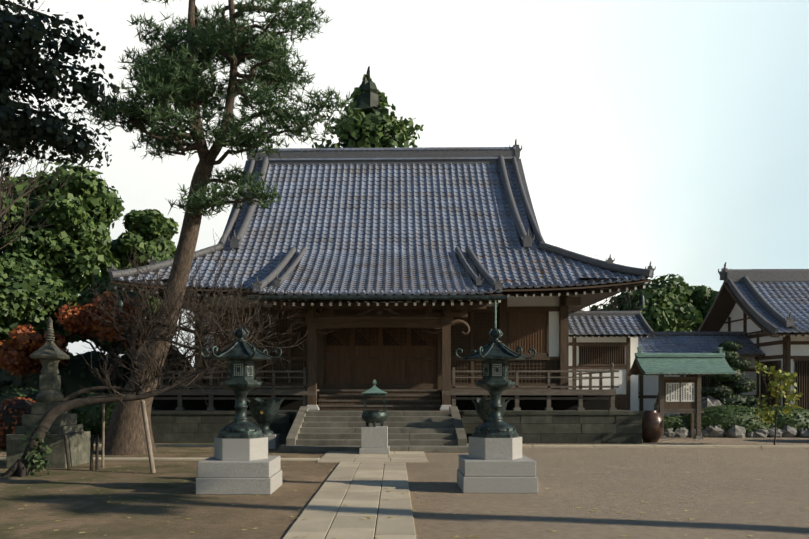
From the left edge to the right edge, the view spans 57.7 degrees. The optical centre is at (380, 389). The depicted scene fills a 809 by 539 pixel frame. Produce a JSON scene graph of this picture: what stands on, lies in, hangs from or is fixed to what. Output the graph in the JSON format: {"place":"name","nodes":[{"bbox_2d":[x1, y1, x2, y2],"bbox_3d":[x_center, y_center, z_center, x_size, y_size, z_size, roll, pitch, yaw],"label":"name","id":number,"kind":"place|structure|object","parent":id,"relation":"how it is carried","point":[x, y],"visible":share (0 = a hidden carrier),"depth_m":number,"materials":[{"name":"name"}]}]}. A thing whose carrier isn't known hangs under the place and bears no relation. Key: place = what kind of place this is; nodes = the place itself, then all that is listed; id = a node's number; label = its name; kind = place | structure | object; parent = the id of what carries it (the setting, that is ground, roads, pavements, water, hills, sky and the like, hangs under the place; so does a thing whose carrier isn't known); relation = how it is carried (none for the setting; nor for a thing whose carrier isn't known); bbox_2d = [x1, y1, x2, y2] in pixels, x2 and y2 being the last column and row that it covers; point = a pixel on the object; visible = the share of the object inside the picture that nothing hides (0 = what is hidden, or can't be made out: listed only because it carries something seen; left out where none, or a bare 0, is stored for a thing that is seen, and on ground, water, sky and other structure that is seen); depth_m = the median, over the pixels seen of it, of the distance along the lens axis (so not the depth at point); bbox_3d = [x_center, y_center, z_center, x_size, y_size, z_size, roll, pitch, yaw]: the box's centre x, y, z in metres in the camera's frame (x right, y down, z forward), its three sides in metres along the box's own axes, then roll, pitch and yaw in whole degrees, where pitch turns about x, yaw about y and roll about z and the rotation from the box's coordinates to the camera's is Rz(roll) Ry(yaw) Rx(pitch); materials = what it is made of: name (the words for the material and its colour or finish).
{"place":"outdoors","nodes":[
{"label":"outdoors","id":0,"kind":"place"},
{"bbox_2d":[200,327,281,438],"bbox_3d":[-2.555,-0.136,13.456,1.507,2.038,1.316,0,0,1],"label":"lantern","id":1,"kind":"object","parent":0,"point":[240,355],"visible":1,"depth_m":13.27,"materials":[{"name":"green metal"}]},
{"bbox_2d":[107,139,655,294],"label":"hall roof","id":2,"kind":"structure","parent":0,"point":[414,221],"depth_m":29.63,"materials":[{"name":"tile"}]},
{"bbox_2d":[0,0,808,366],"bbox_3d":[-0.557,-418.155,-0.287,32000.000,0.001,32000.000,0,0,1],"label":"sky","id":3,"kind":"structure","parent":0,"point":[666,136],"depth_m":1084.90,"materials":[{"name":"white"}]},
{"bbox_2d":[0,436,808,538],"bbox_3d":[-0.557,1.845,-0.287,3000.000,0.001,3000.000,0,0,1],"label":"ground","id":4,"kind":"structure","parent":0,"point":[72,502],"depth_m":12.36,"materials":[{"name":"brown soil"}]},
{"bbox_2d":[0,324,69,388],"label":"red maple","id":5,"kind":"object","parent":4,"relation":"on","point":[24,342],"visible":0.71,"depth_m":29.24,"materials":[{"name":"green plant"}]},
{"bbox_2d":[0,252,78,372],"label":"tree","id":6,"kind":"object","parent":4,"relation":"on","point":[30,295],"visible":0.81,"depth_m":31.91,"materials":[{"name":"green plant"}]},
{"bbox_2d":[6,318,89,467],"bbox_3d":[-8.000,0.052,17.765,1.400,3.586,1.400,0,0,1],"label":"stone pagoda","id":7,"kind":"object","parent":4,"relation":"on","point":[49,354],"visible":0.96,"depth_m":17.46,"materials":[{"name":"grey stone"}]},
{"bbox_2d":[0,1,110,248],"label":"bare tree","id":8,"kind":"object","parent":4,"relation":"on","point":[2,177],"visible":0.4,"depth_m":29.42,"materials":[{"name":"brown plant"}]},
{"bbox_2d":[0,0,119,178],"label":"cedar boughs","id":9,"kind":"object","parent":4,"relation":"on","point":[22,131],"visible":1,"depth_m":10.34,"materials":[{"name":"green plant"}]},
{"bbox_2d":[0,161,124,313],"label":"tree","id":10,"kind":"object","parent":4,"relation":"on","point":[70,245],"visible":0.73,"depth_m":40.10,"materials":[{"name":"green plant"}]},
{"bbox_2d":[0,345,194,449],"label":"shrubs","id":11,"kind":"object","parent":4,"relation":"on","point":[75,373],"visible":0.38,"depth_m":32.06,"materials":[{"name":"green plant"}]},
{"bbox_2d":[54,291,152,394],"bbox_3d":[-11.601,-1.196,31.204,3.369,6.132,4.500,0,0,35],"label":"red maple","id":12,"kind":"object","parent":4,"relation":"on","point":[74,322],"visible":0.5,"depth_m":30.33,"materials":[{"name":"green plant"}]},
{"bbox_2d":[72,275,144,354],"bbox_3d":[-14.273,-2.020,38.235,4.341,7.794,3.821,0,0,1],"label":"tree","id":13,"kind":"object","parent":4,"relation":"on","point":[86,295],"visible":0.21,"depth_m":37.23,"materials":[{"name":"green plant"}]},
{"bbox_2d":[64,393,155,473],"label":"tree props","id":14,"kind":"object","parent":4,"relation":"on","point":[148,441],"visible":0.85,"depth_m":16.61,"materials":[{"name":"brown wood"}]},
{"bbox_2d":[0,322,246,476],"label":"plum tree","id":15,"kind":"object","parent":4,"relation":"on","point":[46,421],"visible":0.71,"depth_m":16.16,"materials":[{"name":"brown plant"}]},
{"bbox_2d":[104,209,178,317],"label":"tree","id":16,"kind":"object","parent":4,"relation":"on","point":[150,232],"visible":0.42,"depth_m":45.51,"materials":[{"name":"green plant"}]},
{"bbox_2d":[21,233,309,475],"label":"plum twigs","id":17,"kind":"object","parent":4,"relation":"on","point":[38,460],"visible":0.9,"depth_m":16.43,"materials":[{"name":"brown plant"}]},
{"bbox_2d":[99,0,324,454],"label":"pine tree","id":18,"kind":"object","parent":4,"relation":"on","point":[125,433],"visible":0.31,"depth_m":20.19,"materials":[{"name":"green plant"}]},
{"bbox_2d":[83,0,358,219],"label":"pine foliage","id":19,"kind":"object","parent":18,"relation":"attached to","point":[153,81],"visible":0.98,"depth_m":19.14,"materials":[{"name":"green plant"}]},
{"bbox_2d":[196,437,281,494],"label":"lantern plinth","id":20,"kind":"structure","parent":4,"relation":"on","point":[249,466],"depth_m":12.83,"materials":[{"name":"grey stone"}]},
{"bbox_2d":[247,397,284,448],"bbox_3d":[-3.644,1.055,23.079,1.320,1.580,1.143,0,0,1],"label":"lotus basin","id":21,"kind":"object","parent":4,"relation":"on","point":[264,413],"visible":0.81,"depth_m":22.75,"materials":[{"name":"metal"}]},
{"bbox_2d":[312,66,423,147],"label":"tree","id":22,"kind":"object","parent":4,"relation":"on","point":[375,125],"visible":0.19,"depth_m":50.55,"materials":[{"name":"green plant"}]},
{"bbox_2d":[278,406,468,452],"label":"stone steps","id":23,"kind":"structure","parent":4,"relation":"on","point":[424,431],"depth_m":22.90,"materials":[{"name":"grey stone"}]},
{"bbox_2d":[151,409,642,443],"bbox_3d":[0.111,1.297,33.342,17.852,1.095,16.930,0,0,1],"label":"stone foundation","id":24,"kind":"object","parent":4,"relation":"on","point":[618,426],"visible":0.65,"depth_m":24.82,"materials":[{"name":"grey stone"}]},
{"bbox_2d":[110,278,651,410],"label":"temple building","id":25,"kind":"structure","parent":24,"relation":"on","point":[400,349],"depth_m":28.32,"materials":[{"name":"brown wood"}]},
{"bbox_2d":[9,448,804,538],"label":"fallen leaves","id":26,"kind":"object","parent":4,"relation":"on","point":[405,493],"visible":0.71,"depth_m":11.25,"materials":[{"name":"brown plant"}]},
{"bbox_2d":[470,398,510,422],"bbox_3d":[3.455,1.055,22.938,1.320,1.580,1.143,0,0,1],"label":"lotus basin","id":27,"kind":"object","parent":4,"relation":"on","point":[481,405],"visible":0.35,"depth_m":22.65,"materials":[{"name":"metal"}]},
{"bbox_2d":[457,436,537,492],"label":"lantern plinth","id":28,"kind":"structure","parent":4,"relation":"on","point":[495,465],"depth_m":12.99,"materials":[{"name":"grey stone"}]},
{"bbox_2d":[569,311,653,410],"bbox_3d":[9.139,-0.775,32.903,4.470,5.240,5.249,0,0,1],"label":"hall annex","id":29,"kind":"object","parent":4,"relation":"on","point":[601,340],"visible":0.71,"depth_m":31.01,"materials":[{"name":"white paint"}]},
{"bbox_2d":[579,252,648,310],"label":"bare tree","id":30,"kind":"object","parent":4,"relation":"on","point":[609,301],"visible":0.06,"depth_m":43.41,"materials":[{"name":"brown plant"}]},
{"bbox_2d":[590,273,702,331],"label":"tree","id":31,"kind":"object","parent":4,"relation":"on","point":[671,308],"visible":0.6,"depth_m":47.46,"materials":[{"name":"green plant"}]},
{"bbox_2d":[641,410,663,442],"bbox_3d":[9.407,1.295,25.520,0.880,1.100,0.880,0,0,1],"label":"ceramic jar","id":32,"kind":"object","parent":4,"relation":"on","point":[652,423],"visible":0.9,"depth_m":25.20,"materials":[{"name":"brown ceramic"}]},
{"bbox_2d":[627,347,736,438],"bbox_3d":[11.069,0.150,27.088,3.280,3.390,1.950,0,0,1],"label":"notice board","id":33,"kind":"object","parent":4,"relation":"on","point":[679,395],"visible":1,"depth_m":27.02,"materials":[{"name":"green wood"}]},
{"bbox_2d":[675,285,718,331],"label":"tree","id":34,"kind":"object","parent":4,"relation":"on","point":[704,296],"visible":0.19,"depth_m":49.43,"materials":[{"name":"green plant"}]},
{"bbox_2d":[638,331,764,415],"bbox_3d":[14.170,-0.400,33.661,7.100,4.490,3.332,0,0,1],"label":"corridor","id":35,"kind":"object","parent":4,"relation":"on","point":[682,342],"visible":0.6,"depth_m":32.87,"materials":[{"name":"tile"}]},
{"bbox_2d":[664,341,808,444],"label":"shrubs","id":36,"kind":"object","parent":4,"relation":"on","point":[737,409],"visible":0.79,"depth_m":28.26,"materials":[{"name":"green plant"}]},
{"bbox_2d":[664,395,808,437],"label":"garden rocks","id":37,"kind":"object","parent":4,"relation":"on","point":[718,431],"visible":0.44,"depth_m":27.90,"materials":[{"name":"stone"}]},
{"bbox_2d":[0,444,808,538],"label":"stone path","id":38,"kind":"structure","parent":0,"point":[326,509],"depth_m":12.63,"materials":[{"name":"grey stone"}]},
{"bbox_2d":[359,426,389,453],"bbox_3d":[-0.158,1.437,20.809,0.840,0.745,0.840,0,0,1],"label":"stone pedestal","id":39,"kind":"object","parent":38,"relation":"on","point":[374,440],"visible":1,"depth_m":20.44,"materials":[{"name":"grey stone"}]},
{"bbox_2d":[362,379,387,426],"bbox_3d":[-0.158,0.394,20.809,0.740,1.359,0.740,0,0,1],"label":"incense burner","id":40,"kind":"object","parent":39,"relation":"on","point":[374,417],"visible":0.96,"depth_m":20.52,"materials":[{"name":"green metal"}]},
{"bbox_2d":[455,327,535,437],"bbox_3d":[2.139,-0.136,13.612,1.507,2.038,1.316,0,0,1],"label":"lantern","id":41,"kind":"object","parent":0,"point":[495,355],"visible":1,"depth_m":13.43,"materials":[{"name":"green metal"}]},
{"bbox_2d":[696,262,808,410],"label":"building","id":42,"kind":"structure","parent":0,"point":[767,310],"depth_m":32.20,"materials":[{"name":"tile"}]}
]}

